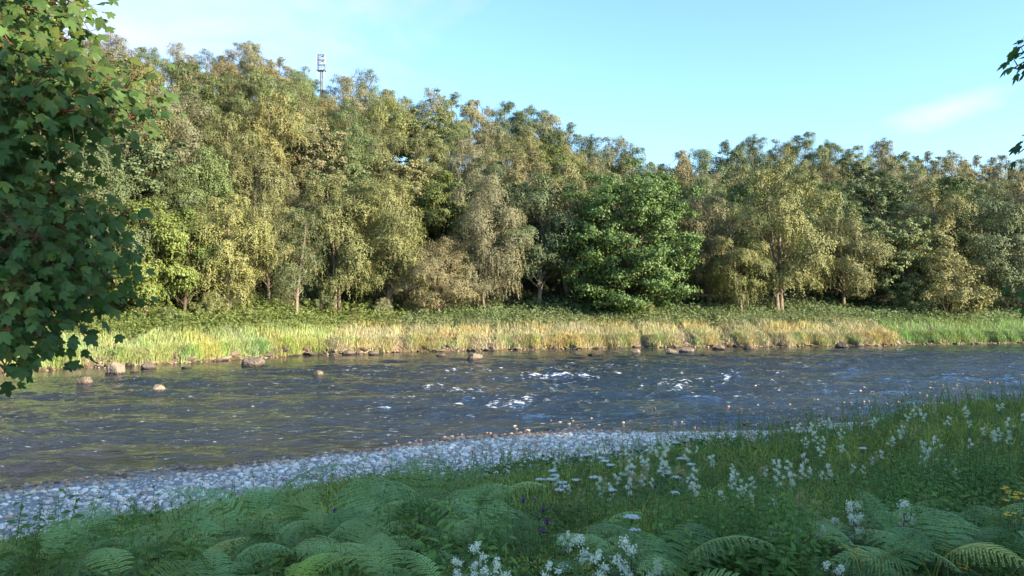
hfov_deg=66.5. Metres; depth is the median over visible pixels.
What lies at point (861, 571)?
ragwort
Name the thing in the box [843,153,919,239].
oak tree
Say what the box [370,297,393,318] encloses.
bush
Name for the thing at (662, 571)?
meadowsweet
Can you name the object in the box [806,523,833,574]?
meadowsweet
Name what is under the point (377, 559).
fern
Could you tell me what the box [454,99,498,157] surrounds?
birch tree
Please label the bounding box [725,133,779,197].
birch tree
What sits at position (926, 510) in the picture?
fern
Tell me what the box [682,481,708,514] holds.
meadowsweet
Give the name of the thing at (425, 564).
fern
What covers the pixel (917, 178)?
birch tree
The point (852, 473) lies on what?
meadowsweet
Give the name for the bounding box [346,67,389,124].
birch tree
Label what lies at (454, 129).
birch tree
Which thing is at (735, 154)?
birch tree
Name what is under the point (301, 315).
bracken
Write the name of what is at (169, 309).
bush
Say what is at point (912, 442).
meadowsweet
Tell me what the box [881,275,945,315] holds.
bush
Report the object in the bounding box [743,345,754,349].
boulder
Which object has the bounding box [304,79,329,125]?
birch tree
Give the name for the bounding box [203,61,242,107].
birch tree
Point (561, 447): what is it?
meadowsweet
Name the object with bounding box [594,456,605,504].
yarrow
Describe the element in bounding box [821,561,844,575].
meadowsweet
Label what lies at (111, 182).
birch tree
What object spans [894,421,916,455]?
meadowsweet
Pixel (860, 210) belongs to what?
oak tree
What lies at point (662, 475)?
meadowsweet
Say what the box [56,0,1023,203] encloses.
sky
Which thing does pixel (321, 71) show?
phone mast
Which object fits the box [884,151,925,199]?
birch tree
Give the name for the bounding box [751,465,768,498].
meadowsweet
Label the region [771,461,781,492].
meadowsweet
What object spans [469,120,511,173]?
birch tree
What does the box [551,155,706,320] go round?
sycamore tree
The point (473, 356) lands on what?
boulder
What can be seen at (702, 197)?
birch tree
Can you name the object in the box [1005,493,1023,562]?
ragwort
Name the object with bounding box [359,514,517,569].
fern
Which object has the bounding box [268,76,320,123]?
birch tree
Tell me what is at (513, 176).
birch tree
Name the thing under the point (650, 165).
birch tree
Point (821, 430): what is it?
meadowsweet
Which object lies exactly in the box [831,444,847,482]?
meadowsweet
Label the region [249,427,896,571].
bank
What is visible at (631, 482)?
meadowsweet
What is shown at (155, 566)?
fern
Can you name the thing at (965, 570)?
ragwort
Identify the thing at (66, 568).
tall weeds
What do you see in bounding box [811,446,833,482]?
meadowsweet
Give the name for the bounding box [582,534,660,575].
meadowsweet
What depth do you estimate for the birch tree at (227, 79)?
104.36 m
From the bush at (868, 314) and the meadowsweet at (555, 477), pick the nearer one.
the meadowsweet at (555, 477)
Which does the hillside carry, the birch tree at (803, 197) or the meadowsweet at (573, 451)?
the birch tree at (803, 197)
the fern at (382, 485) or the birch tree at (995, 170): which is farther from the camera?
the birch tree at (995, 170)
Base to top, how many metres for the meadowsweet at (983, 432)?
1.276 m
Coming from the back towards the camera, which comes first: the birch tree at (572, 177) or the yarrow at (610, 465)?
the birch tree at (572, 177)
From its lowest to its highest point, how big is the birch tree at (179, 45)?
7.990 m
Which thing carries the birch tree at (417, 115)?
on the hillside
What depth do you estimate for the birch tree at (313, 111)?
112.30 m
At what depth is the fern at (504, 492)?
9.44 m
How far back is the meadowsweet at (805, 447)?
18.38 m
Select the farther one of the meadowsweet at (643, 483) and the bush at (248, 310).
the bush at (248, 310)
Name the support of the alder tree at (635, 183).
on the hillside
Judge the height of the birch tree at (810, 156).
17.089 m
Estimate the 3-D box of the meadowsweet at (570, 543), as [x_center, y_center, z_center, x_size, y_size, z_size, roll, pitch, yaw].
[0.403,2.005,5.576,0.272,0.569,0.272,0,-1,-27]
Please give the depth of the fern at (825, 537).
6.02 m
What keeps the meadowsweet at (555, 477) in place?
on the bank at (559, 471)
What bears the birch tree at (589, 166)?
on the hillside
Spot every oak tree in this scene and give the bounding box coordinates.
[66,90,187,230]
[88,47,137,80]
[278,108,358,207]
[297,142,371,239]
[341,156,419,264]
[367,143,438,221]
[389,88,449,169]
[444,148,529,260]
[712,164,770,215]
[805,178,886,282]
[821,149,875,206]
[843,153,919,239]
[845,187,945,304]
[916,155,985,209]
[934,160,987,198]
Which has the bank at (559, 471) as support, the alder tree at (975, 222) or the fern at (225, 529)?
the fern at (225, 529)
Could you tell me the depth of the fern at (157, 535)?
7.05 m
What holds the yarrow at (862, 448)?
on the bank at (559, 471)
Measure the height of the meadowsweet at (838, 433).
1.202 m
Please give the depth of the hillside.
103.47 m
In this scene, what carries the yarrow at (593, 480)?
on the bank at (559, 471)
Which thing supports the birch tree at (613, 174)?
on the hillside
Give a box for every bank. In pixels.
[0,312,1023,372]
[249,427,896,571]
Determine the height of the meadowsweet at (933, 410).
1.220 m
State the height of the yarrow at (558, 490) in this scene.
0.808 m
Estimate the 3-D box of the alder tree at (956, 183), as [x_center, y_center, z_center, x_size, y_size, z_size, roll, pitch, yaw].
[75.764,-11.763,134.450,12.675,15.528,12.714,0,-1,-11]
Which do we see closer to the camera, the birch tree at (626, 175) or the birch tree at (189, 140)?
the birch tree at (189, 140)
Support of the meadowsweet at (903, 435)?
on the bank at (559, 471)
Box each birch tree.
[38,140,159,298]
[38,160,97,289]
[40,135,117,209]
[45,105,137,170]
[67,31,107,60]
[88,33,138,78]
[89,74,144,136]
[95,84,183,196]
[119,61,175,126]
[125,45,174,85]
[127,158,215,236]
[130,61,163,89]
[133,82,216,166]
[149,59,226,135]
[157,145,250,251]
[160,55,217,113]
[162,40,188,79]
[182,191,278,316]
[191,48,216,75]
[192,111,261,187]
[199,69,258,135]
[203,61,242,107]
[207,53,243,84]
[207,140,295,253]
[222,40,270,98]
[225,69,313,157]
[230,64,269,107]
[231,189,306,303]
[236,93,309,176]
[261,57,295,92]
[263,165,325,247]
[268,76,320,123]
[271,90,334,161]
[276,66,322,110]
[288,167,386,316]
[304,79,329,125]
[306,98,351,142]
[313,125,381,211]
[315,74,383,135]
[318,98,379,165]
[335,170,431,304]
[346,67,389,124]
[356,92,415,162]
[357,120,408,190]
[370,89,415,152]
[385,98,441,160]
[398,127,450,190]
[414,87,453,156]
[423,120,474,178]
[432,92,474,158]
[443,169,533,309]
[445,134,498,187]
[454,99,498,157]
[458,155,511,208]
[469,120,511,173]
[482,134,529,189]
[488,101,532,162]
[488,171,598,302]
[498,147,558,219]
[504,105,557,170]
[510,126,554,178]
[514,192,552,262]
[520,160,608,298]
[525,110,575,175]
[544,122,590,179]
[550,145,588,178]
[574,133,615,182]
[576,159,606,190]
[577,224,645,276]
[581,156,611,184]
[587,171,634,258]
[595,135,639,180]
[604,174,644,217]
[610,145,658,183]
[619,200,686,283]
[648,164,671,178]
[654,150,697,199]
[665,194,752,306]
[668,176,695,213]
[675,191,739,286]
[677,147,730,196]
[679,195,725,254]
[680,170,726,209]
[680,174,728,211]
[701,202,766,286]
[705,139,758,191]
[705,226,776,316]
[719,165,755,191]
[723,157,843,313]
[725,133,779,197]
[754,138,811,199]
[761,174,828,234]
[762,202,831,279]
[764,158,805,194]
[771,166,824,202]
[778,130,830,181]
[797,209,893,307]
[805,158,850,204]
[809,138,853,182]
[823,179,859,211]
[836,144,874,181]
[859,162,915,199]
[864,136,910,184]
[872,197,936,237]
[876,216,920,285]
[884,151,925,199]
[891,184,992,300]
[893,200,967,276]
[894,170,939,205]
[899,168,934,197]
[907,151,946,183]
[926,149,976,193]
[945,196,1023,308]
[952,154,998,193]
[968,180,1013,218]
[974,177,1023,282]
[975,186,1015,228]
[976,154,1023,195]
[986,179,1016,198]
[1000,157,1023,186]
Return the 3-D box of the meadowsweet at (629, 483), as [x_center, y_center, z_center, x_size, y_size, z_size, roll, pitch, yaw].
[1.525,2.857,9.887,0.417,0.909,0.413,-1,-1,36]
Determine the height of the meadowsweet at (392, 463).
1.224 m
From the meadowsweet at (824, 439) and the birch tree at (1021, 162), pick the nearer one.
the meadowsweet at (824, 439)
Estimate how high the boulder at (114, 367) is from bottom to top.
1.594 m
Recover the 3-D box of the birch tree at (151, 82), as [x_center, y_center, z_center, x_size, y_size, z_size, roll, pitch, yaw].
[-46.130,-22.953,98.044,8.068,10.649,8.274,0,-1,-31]
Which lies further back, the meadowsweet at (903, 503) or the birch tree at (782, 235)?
the birch tree at (782, 235)
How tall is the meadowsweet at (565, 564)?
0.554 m
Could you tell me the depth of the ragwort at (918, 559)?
5.67 m
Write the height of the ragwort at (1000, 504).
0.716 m
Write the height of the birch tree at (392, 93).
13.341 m
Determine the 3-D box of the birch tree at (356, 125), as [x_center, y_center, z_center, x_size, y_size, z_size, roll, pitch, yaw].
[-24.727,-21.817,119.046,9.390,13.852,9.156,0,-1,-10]
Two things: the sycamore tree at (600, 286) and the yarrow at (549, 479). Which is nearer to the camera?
the yarrow at (549, 479)
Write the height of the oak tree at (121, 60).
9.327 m
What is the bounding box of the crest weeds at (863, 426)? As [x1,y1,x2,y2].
[698,379,1023,492]
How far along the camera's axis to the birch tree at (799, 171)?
136.57 m
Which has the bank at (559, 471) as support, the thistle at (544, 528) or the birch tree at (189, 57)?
the thistle at (544, 528)
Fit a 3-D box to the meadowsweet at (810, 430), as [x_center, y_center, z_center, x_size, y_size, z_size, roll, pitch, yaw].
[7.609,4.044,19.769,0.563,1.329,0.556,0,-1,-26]
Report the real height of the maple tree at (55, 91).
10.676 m
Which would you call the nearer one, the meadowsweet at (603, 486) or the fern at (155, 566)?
the fern at (155, 566)
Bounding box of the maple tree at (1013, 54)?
[997,37,1023,318]
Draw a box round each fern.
[0,519,115,575]
[3,517,115,575]
[14,502,182,575]
[56,544,227,575]
[77,498,221,575]
[117,509,257,575]
[129,512,295,572]
[141,542,289,575]
[158,464,355,569]
[215,520,340,575]
[216,488,395,566]
[278,504,381,565]
[280,500,439,571]
[284,553,369,575]
[289,456,527,564]
[290,510,418,575]
[293,490,460,561]
[327,533,414,575]
[352,464,511,562]
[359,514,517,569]
[375,550,493,575]
[421,500,552,565]
[431,481,546,562]
[477,522,566,560]
[536,511,653,571]
[539,534,666,575]
[577,523,772,575]
[783,518,898,575]
[790,490,986,571]
[795,515,960,575]
[824,510,1023,575]
[855,510,999,571]
[889,506,1021,554]
[902,502,1023,565]
[909,523,1023,575]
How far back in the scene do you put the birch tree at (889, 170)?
150.38 m
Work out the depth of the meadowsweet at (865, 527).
6.30 m
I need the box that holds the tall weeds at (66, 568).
[0,386,1023,575]
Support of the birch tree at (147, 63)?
on the hillside
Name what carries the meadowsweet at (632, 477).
on the bank at (559, 471)
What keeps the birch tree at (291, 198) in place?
on the hillside
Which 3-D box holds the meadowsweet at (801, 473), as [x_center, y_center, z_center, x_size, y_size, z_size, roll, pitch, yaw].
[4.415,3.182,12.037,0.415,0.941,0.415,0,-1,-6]
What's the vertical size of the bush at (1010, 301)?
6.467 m
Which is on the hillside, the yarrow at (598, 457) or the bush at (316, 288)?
the bush at (316, 288)
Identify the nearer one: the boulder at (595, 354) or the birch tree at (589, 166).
the boulder at (595, 354)
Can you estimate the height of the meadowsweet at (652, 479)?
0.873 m
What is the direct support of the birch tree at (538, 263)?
on the hillside
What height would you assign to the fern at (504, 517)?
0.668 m
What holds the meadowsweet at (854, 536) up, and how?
on the bank at (559, 471)
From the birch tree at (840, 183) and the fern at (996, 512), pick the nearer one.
the fern at (996, 512)
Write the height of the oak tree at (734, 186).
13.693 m
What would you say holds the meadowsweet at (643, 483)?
on the bank at (559, 471)
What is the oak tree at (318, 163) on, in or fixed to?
on the hillside
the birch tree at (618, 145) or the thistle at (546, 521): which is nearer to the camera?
the thistle at (546, 521)
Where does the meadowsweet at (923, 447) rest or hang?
on the bank at (559, 471)
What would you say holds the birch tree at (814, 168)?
on the hillside
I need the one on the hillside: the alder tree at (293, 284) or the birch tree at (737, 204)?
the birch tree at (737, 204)
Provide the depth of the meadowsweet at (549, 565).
4.62 m
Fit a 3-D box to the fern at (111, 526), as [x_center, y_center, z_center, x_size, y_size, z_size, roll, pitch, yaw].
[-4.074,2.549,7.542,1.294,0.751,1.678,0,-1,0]
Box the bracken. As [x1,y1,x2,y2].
[46,293,1022,338]
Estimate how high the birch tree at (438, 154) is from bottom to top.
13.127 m
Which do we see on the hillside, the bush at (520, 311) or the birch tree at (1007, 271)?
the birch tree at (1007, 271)
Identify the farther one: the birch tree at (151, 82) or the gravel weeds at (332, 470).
the birch tree at (151, 82)
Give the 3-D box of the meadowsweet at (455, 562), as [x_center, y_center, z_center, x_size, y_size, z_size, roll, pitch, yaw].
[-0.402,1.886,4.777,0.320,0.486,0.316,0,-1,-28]
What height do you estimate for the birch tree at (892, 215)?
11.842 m
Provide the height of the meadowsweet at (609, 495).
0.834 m
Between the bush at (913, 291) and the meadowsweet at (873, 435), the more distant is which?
the bush at (913, 291)
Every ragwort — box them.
[838,546,867,573]
[849,555,876,575]
[907,543,931,575]
[953,563,970,575]
[972,533,988,573]
[988,495,1008,562]
[990,512,1023,572]
[997,486,1023,559]
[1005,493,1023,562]
[1010,482,1023,559]
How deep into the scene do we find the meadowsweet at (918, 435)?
20.54 m
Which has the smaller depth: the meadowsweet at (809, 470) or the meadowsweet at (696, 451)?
the meadowsweet at (809, 470)
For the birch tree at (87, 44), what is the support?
on the hillside
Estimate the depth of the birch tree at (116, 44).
109.79 m
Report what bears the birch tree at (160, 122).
on the hillside
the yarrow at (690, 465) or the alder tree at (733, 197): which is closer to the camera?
the yarrow at (690, 465)
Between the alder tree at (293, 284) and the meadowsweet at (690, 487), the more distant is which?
the alder tree at (293, 284)
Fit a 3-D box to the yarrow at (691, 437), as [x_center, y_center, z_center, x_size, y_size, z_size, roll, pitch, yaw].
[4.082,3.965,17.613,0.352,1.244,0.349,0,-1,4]
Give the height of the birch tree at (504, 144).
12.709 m
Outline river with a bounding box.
[0,343,1023,485]
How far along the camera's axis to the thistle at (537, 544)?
7.17 m
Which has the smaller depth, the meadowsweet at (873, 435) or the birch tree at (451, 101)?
the meadowsweet at (873, 435)
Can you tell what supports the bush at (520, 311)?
on the bank at (306, 351)
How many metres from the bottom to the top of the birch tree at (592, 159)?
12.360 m
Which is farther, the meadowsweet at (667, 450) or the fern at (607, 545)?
the meadowsweet at (667, 450)
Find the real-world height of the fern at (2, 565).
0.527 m
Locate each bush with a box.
[151,306,186,322]
[189,291,233,316]
[237,309,266,322]
[302,282,338,310]
[349,308,369,318]
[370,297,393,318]
[400,284,444,315]
[451,306,469,318]
[510,310,529,317]
[635,300,659,319]
[704,309,724,318]
[802,308,824,316]
[834,437,1023,551]
[859,310,876,319]
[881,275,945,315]
[888,246,1001,317]
[989,274,1023,312]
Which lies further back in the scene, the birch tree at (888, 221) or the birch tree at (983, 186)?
the birch tree at (983, 186)
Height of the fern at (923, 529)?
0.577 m
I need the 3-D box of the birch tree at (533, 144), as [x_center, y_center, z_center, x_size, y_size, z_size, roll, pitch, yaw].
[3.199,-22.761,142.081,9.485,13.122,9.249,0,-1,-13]
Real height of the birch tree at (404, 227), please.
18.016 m
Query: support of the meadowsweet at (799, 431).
on the bank at (559, 471)
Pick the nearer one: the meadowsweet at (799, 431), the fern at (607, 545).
the fern at (607, 545)
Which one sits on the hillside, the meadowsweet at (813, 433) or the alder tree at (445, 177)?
the alder tree at (445, 177)
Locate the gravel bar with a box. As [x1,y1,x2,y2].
[0,415,920,540]
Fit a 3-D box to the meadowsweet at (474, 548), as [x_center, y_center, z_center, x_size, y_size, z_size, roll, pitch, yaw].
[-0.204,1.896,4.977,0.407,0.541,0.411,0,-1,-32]
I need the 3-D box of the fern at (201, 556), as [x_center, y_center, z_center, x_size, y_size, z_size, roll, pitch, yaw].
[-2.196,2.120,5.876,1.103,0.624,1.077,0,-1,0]
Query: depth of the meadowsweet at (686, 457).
14.50 m
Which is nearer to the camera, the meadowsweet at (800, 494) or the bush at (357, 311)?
the meadowsweet at (800, 494)
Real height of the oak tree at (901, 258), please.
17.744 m
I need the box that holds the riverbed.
[0,338,1023,487]
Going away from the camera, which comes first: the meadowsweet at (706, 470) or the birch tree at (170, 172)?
the meadowsweet at (706, 470)
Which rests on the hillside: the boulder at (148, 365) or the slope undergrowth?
the slope undergrowth
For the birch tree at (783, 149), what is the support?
on the hillside
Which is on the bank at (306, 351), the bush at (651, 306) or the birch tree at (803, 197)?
the bush at (651, 306)
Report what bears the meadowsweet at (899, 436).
on the bank at (559, 471)
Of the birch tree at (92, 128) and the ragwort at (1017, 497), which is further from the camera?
the birch tree at (92, 128)
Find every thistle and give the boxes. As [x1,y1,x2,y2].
[512,498,531,564]
[522,515,548,555]
[525,529,544,562]
[530,527,554,563]
[541,519,559,559]
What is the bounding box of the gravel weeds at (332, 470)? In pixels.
[94,418,863,516]
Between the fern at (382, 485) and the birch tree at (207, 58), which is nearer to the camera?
the fern at (382, 485)
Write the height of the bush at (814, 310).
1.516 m
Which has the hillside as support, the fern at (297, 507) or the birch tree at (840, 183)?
the birch tree at (840, 183)
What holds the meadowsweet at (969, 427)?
on the bank at (559, 471)
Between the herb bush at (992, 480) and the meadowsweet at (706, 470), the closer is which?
the herb bush at (992, 480)
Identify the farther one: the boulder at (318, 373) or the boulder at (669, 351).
the boulder at (669, 351)
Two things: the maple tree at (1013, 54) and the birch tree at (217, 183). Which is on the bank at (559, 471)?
the maple tree at (1013, 54)
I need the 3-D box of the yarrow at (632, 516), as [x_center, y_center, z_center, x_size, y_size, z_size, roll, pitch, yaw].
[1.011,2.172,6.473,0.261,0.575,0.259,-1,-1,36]
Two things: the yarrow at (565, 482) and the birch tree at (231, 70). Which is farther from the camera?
the birch tree at (231, 70)
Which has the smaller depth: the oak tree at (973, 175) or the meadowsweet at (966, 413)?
the meadowsweet at (966, 413)
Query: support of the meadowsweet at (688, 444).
on the bank at (559, 471)
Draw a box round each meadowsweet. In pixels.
[381,453,403,493]
[442,556,463,575]
[462,539,503,575]
[480,557,510,575]
[540,560,561,575]
[546,459,560,502]
[547,533,596,575]
[551,475,572,520]
[552,444,567,499]
[552,530,587,575]
[559,484,573,532]
[564,442,585,493]
[572,488,590,551]
[574,441,587,492]
[580,445,599,489]
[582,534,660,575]
[589,476,614,517]
[589,549,613,575]
[594,477,614,519]
[594,482,618,520]
[607,472,625,512]
[616,452,638,500]
[617,470,647,519]
[619,459,636,506]
[619,465,638,510]
[619,477,646,524]
[634,455,652,498]
[634,458,657,508]
[635,476,655,504]
[636,473,649,515]
[637,465,657,512]
[642,444,660,484]
[645,477,661,510]
[646,558,669,575]
[648,442,667,501]
[652,451,674,503]
[653,460,677,506]
[655,461,675,494]
[659,440,681,492]
[661,467,673,505]
[667,466,695,510]
[674,441,696,477]
[674,448,697,494]
[675,467,700,507]
[679,480,696,512]
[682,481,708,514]
[684,482,698,515]
[695,446,704,489]
[699,454,723,488]
[699,457,710,489]
[713,491,723,515]
[726,463,738,494]
[728,468,747,508]
[737,485,761,520]
[748,476,764,504]
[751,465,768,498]
[756,469,767,501]
[765,459,787,492]
[767,471,788,509]
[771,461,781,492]
[781,460,796,494]
[786,473,796,499]
[787,491,806,519]
[788,530,830,575]
[790,464,806,496]
[791,422,810,465]
[793,453,812,483]
[798,437,816,469]
[801,421,819,454]
[801,431,824,464]
[802,467,814,501]
[805,497,851,569]
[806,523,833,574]
[811,436,826,475]
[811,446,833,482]
[813,464,842,495]
[815,418,826,450]
[818,417,836,460]
[818,471,831,497]
[820,517,850,574]
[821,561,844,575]
[823,513,878,575]
[825,500,883,565]
[831,429,848,459]
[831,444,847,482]
[844,464,862,488]
[844,520,885,574]
[861,451,879,489]
[864,499,930,575]
[865,417,882,461]
[865,457,873,495]
[870,524,910,573]
[881,436,894,468]
[884,513,923,573]
[885,429,904,464]
[887,525,934,574]
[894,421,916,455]
[896,425,914,454]
[904,413,915,453]
[908,432,917,455]
[909,409,921,435]
[909,441,926,468]
[911,408,928,439]
[913,413,930,430]
[913,425,923,453]
[925,404,939,429]
[925,447,943,473]
[927,435,948,463]
[936,416,953,446]
[958,406,976,428]
[962,421,977,451]
[966,439,979,458]
[974,427,985,454]
[981,428,1001,451]
[990,431,1004,455]
[991,427,1009,453]
[995,404,1003,424]
[997,430,1013,448]
[1001,437,1015,460]
[1003,417,1017,445]
[1015,413,1023,436]
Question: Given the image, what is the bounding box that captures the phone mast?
[316,54,325,93]
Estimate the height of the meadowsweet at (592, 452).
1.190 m
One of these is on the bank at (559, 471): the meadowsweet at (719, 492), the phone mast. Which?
the meadowsweet at (719, 492)
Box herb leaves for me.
[0,399,1023,575]
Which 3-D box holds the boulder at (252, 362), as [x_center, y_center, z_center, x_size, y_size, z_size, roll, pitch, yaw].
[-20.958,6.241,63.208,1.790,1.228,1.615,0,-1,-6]
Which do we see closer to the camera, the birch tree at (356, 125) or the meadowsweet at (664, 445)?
the meadowsweet at (664, 445)
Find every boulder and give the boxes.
[76,377,92,383]
[105,361,125,373]
[141,361,155,368]
[153,384,165,389]
[241,357,264,366]
[312,370,322,375]
[342,350,355,354]
[368,350,378,354]
[467,353,482,360]
[589,353,604,355]
[631,349,640,353]
[665,348,676,353]
[679,347,693,351]
[712,345,725,349]
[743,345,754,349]
[834,342,848,347]
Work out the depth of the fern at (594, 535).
7.32 m
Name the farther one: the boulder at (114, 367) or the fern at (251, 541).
the boulder at (114, 367)
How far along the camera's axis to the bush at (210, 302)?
77.50 m
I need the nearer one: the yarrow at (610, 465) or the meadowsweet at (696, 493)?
the meadowsweet at (696, 493)
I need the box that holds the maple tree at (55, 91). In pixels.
[0,0,186,397]
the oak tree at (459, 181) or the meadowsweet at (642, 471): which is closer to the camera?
the meadowsweet at (642, 471)
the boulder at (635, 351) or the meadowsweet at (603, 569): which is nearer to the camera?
the meadowsweet at (603, 569)
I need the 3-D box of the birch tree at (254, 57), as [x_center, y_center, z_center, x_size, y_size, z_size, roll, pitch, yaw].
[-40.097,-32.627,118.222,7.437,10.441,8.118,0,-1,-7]
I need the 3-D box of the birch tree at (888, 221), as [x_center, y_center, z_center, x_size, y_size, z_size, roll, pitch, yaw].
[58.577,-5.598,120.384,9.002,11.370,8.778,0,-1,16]
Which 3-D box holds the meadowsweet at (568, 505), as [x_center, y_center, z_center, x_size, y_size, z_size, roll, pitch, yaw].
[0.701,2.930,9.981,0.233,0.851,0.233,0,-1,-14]
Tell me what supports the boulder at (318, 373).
in the river
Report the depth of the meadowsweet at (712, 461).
15.21 m
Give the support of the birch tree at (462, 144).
on the hillside
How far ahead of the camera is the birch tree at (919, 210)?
120.08 m
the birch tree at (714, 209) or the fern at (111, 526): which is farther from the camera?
the birch tree at (714, 209)
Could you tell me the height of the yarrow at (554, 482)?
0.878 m
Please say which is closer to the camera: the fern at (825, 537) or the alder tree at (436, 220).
the fern at (825, 537)
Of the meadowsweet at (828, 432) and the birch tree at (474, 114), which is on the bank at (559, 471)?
the meadowsweet at (828, 432)
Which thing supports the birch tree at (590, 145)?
on the hillside
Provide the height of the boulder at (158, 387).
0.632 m
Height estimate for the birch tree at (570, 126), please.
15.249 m
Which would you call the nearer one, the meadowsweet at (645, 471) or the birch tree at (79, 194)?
the meadowsweet at (645, 471)
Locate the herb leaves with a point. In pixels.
(931, 566)
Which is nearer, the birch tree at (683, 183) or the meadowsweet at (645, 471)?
the meadowsweet at (645, 471)
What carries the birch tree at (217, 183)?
on the hillside
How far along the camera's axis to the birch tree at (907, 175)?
156.25 m
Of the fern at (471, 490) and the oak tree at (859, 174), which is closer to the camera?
the fern at (471, 490)
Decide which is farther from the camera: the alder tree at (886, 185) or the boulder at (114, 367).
the alder tree at (886, 185)
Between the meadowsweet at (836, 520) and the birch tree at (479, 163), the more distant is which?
the birch tree at (479, 163)
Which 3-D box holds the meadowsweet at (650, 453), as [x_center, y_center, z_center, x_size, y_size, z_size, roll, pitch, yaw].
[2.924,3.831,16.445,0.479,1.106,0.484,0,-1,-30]
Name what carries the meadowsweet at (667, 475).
on the bank at (559, 471)
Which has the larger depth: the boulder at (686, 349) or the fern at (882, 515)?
the boulder at (686, 349)
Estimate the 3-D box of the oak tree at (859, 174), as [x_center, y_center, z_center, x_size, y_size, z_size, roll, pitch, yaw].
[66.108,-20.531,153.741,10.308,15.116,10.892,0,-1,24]
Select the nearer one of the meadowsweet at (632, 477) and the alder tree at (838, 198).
the meadowsweet at (632, 477)
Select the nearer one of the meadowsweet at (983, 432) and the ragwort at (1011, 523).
the ragwort at (1011, 523)
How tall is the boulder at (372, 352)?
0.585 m
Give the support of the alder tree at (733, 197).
on the hillside
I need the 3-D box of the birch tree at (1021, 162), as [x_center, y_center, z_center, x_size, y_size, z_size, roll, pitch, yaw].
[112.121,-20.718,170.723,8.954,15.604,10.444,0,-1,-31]
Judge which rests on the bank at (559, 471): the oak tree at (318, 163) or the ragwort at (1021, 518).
the ragwort at (1021, 518)
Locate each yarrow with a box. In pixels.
[532,478,547,508]
[543,474,559,506]
[546,478,559,514]
[548,469,556,518]
[555,487,573,546]
[557,481,567,528]
[557,485,573,528]
[571,478,579,519]
[580,454,590,500]
[583,475,597,511]
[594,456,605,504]
[601,459,616,499]
[606,464,615,502]
[608,488,620,536]
[623,514,645,575]
[627,527,644,570]
[671,457,684,498]
[685,463,698,505]
[688,436,695,467]
[859,447,865,504]
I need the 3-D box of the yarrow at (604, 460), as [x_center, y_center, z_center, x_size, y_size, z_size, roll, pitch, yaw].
[1.658,3.528,13.457,0.300,1.136,0.303,0,-1,-28]
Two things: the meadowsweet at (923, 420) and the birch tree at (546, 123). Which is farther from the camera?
the birch tree at (546, 123)
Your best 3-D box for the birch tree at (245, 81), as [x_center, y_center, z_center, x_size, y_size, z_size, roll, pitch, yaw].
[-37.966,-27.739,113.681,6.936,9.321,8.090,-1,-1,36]
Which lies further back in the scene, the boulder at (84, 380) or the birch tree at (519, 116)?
the birch tree at (519, 116)
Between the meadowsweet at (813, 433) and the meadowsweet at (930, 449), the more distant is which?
the meadowsweet at (813, 433)
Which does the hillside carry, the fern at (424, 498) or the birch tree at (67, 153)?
the birch tree at (67, 153)
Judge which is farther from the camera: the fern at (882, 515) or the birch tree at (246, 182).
the birch tree at (246, 182)
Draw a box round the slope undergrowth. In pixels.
[68,113,1012,315]
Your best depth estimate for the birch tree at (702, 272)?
103.17 m
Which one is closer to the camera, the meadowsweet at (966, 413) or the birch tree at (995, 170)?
the meadowsweet at (966, 413)
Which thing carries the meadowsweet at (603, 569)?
on the bank at (559, 471)
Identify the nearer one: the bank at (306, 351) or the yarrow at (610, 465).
the yarrow at (610, 465)
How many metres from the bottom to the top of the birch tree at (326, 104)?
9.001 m
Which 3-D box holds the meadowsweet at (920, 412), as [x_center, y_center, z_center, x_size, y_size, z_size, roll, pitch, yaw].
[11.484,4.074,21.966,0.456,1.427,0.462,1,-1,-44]
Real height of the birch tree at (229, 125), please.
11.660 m
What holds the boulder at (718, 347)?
in the river
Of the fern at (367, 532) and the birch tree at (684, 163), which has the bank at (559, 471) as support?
the fern at (367, 532)
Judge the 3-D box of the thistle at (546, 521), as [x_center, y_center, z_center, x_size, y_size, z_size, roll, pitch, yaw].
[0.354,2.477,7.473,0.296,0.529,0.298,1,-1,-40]
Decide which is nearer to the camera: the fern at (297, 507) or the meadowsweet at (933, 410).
the fern at (297, 507)
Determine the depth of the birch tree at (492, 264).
95.65 m
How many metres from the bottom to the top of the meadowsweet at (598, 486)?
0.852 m
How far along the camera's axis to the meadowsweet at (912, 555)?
6.14 m
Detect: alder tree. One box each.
[95,197,198,316]
[141,206,227,311]
[252,206,333,319]
[409,181,477,265]
[410,169,468,234]
[526,144,584,185]
[625,174,645,214]
[721,176,778,234]
[803,182,862,254]
[853,169,905,218]
[919,176,993,222]
[944,210,992,280]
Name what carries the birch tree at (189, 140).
on the hillside
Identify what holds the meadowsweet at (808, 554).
on the bank at (559, 471)
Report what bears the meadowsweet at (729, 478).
on the bank at (559, 471)
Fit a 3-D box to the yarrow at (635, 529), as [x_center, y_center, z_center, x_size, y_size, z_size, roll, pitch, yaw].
[0.977,2.145,6.174,0.188,0.501,0.190,0,-1,-12]
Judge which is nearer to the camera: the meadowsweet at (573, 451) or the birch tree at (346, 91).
the meadowsweet at (573, 451)
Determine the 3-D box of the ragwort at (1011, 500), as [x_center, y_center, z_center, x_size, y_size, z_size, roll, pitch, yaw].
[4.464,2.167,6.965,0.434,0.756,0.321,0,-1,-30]
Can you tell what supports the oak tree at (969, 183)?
on the hillside
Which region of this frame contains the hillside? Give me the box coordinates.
[52,102,1014,319]
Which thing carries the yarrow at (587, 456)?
on the bank at (559, 471)

